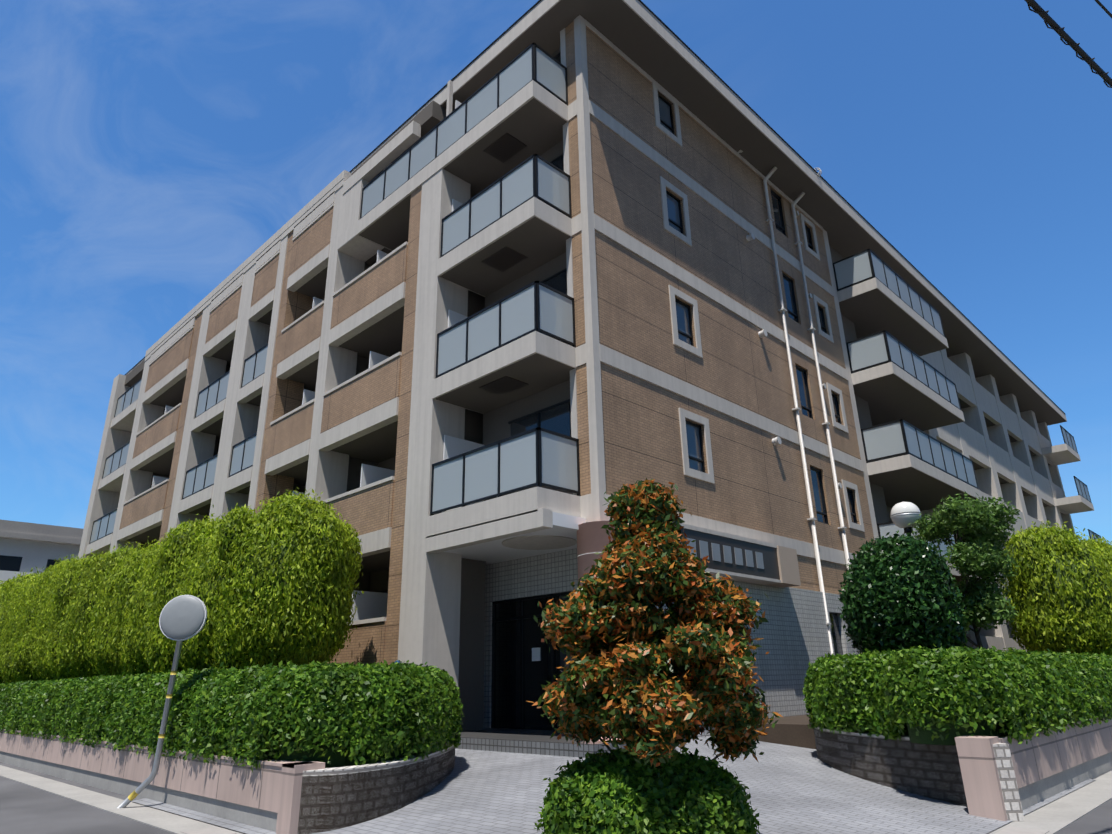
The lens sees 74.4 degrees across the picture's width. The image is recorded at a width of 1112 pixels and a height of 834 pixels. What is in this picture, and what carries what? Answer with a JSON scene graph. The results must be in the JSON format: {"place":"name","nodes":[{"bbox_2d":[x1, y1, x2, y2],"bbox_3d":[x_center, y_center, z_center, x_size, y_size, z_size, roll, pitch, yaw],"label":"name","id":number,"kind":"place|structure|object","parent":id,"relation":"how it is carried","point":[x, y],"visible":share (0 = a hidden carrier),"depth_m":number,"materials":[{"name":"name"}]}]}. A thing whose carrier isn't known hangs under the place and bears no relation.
{"place":"outdoors","nodes":[
{"label":"outdoors","id":0,"kind":"place"},
{"bbox_2d":[0,762,1111,833],"bbox_3d":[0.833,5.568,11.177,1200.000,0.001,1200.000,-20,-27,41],"label":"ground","id":1,"kind":"structure","parent":0,"point":[25,809],"depth_m":8.92,"materials":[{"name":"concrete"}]},
{"bbox_2d":[0,520,83,583],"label":"neighbour building","id":2,"kind":"structure","parent":1,"relation":"on","point":[26,547],"depth_m":44.64,"materials":[{"name":"grey concrete"}]},
{"bbox_2d":[1025,0,1111,87],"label":"power line","id":3,"kind":"object","parent":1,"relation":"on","point":[1037,8],"visible":1,"depth_m":7.52,"materials":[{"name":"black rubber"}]},
{"bbox_2d":[0,0,1111,543],"label":"sky","id":4,"kind":"structure","parent":0,"point":[149,149],"materials":[{"name":"blue"}]},
{"bbox_2d":[132,736,1094,833],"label":"driveway paving","id":5,"kind":"structure","parent":0,"point":[795,790],"depth_m":8.23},
{"bbox_2d":[534,747,760,833],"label":"hedge","id":6,"kind":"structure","parent":5,"relation":"on","point":[616,791],"depth_m":5.29,"materials":[{"name":"green plant"}]},
{"bbox_2d":[527,478,782,768],"bbox_3d":[0.835,1.968,6.176,1.968,2.941,2.017,-20,-27,41],"label":"island tree","id":7,"kind":"object","parent":6,"relation":"on","point":[717,616],"depth_m":5.86,"materials":[{"name":"plant"}]},
{"bbox_2d":[749,715,815,748],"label":"site ground","id":8,"kind":"structure","parent":0,"point":[796,731],"depth_m":12.50,"materials":[{"name":"soil"}]},
{"bbox_2d":[0,714,1111,833],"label":"planter walls","id":9,"kind":"structure","parent":8,"relation":"on","point":[1001,777],"depth_m":8.67,"materials":[{"name":"concrete"}]},
{"bbox_2d":[0,566,43,610],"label":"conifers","id":10,"kind":"object","parent":9,"relation":"on","point":[5,586],"depth_m":27.61,"materials":[{"name":"green plant"}]},
{"bbox_2d":[0,487,363,683],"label":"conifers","id":11,"kind":"object","parent":9,"relation":"on","point":[143,633],"depth_m":14.06,"materials":[{"name":"green plant"}]},
{"bbox_2d":[0,660,382,772],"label":"road hedge","id":12,"kind":"object","parent":9,"relation":"on","point":[229,708],"depth_m":9.66,"materials":[{"name":"green plant"}]},
{"bbox_2d":[262,660,464,765],"bbox_3d":[-2.308,3.936,9.928,1.982,1.218,4.126,-5,-20,11],"label":"curved hedge","id":13,"kind":"object","parent":9,"relation":"on","point":[431,698],"depth_m":8.70,"materials":[{"name":"green plant"}]},
{"bbox_2d":[803,644,1026,740],"bbox_3d":[4.601,3.785,10.133,1.688,1.148,4.271,1,-20,-7],"label":"curved hedge","id":14,"kind":"object","parent":9,"relation":"on","point":[835,686],"depth_m":9.57,"materials":[{"name":"green plant"}]},
{"bbox_2d":[881,645,1111,744],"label":"road hedge","id":15,"kind":"object","parent":9,"relation":"on","point":[1061,690],"depth_m":8.73,"materials":[{"name":"green plant"}]},
{"bbox_2d":[999,520,1111,654],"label":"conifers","id":16,"kind":"object","parent":9,"relation":"on","point":[1091,546],"depth_m":18.73,"materials":[{"name":"green plant"}]},
{"bbox_2d":[0,765,1111,833],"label":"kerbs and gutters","id":17,"kind":"structure","parent":8,"relation":"on","point":[1059,814],"depth_m":8.74,"materials":[{"name":"grey concrete"}]},
{"bbox_2d":[117,595,206,807],"bbox_3d":[-5.367,3.844,9.939,0.946,2.794,0.214,-4,-20,9],"label":"traffic mirror","id":18,"kind":"object","parent":17,"relation":"on","point":[182,618],"visible":1,"depth_m":10.18,"materials":[{"name":"grey metal"}]},
{"bbox_2d":[77,0,1100,757],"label":"apartment building","id":19,"kind":"structure","parent":8,"relation":"on","point":[463,350],"depth_m":17.29,"materials":[{"name":"paint"}]},
{"bbox_2d":[890,502,921,535],"bbox_3d":[7.556,3.889,15.117,0.610,4.380,0.610,-20,-27,41],"label":"globe lamp","id":20,"kind":"object","parent":8,"relation":"on","point":[903,514],"visible":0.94,"depth_m":15.57,"materials":[{"name":"white plastic"}]},
{"bbox_2d":[941,523,982,648],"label":"planter trunks","id":21,"kind":"object","parent":8,"relation":"on","point":[978,640],"visible":0.1,"depth_m":14.03,"materials":[{"name":"brown plant"}]},
{"bbox_2d":[838,530,969,653],"bbox_3d":[5.738,3.164,12.264,2.043,2.428,2.136,-20,-27,41],"label":"round topiary","id":22,"kind":"object","parent":21,"relation":"attached to","point":[934,579],"depth_m":11.67,"materials":[{"name":"green plant"}]},
{"bbox_2d":[907,492,1021,632],"bbox_3d":[7.922,2.976,14.357,2.845,2.979,1.990,-1,-20,1],"label":"tree","id":23,"kind":"object","parent":21,"relation":"attached to","point":[988,551],"depth_m":14.09,"materials":[{"name":"green plant"}]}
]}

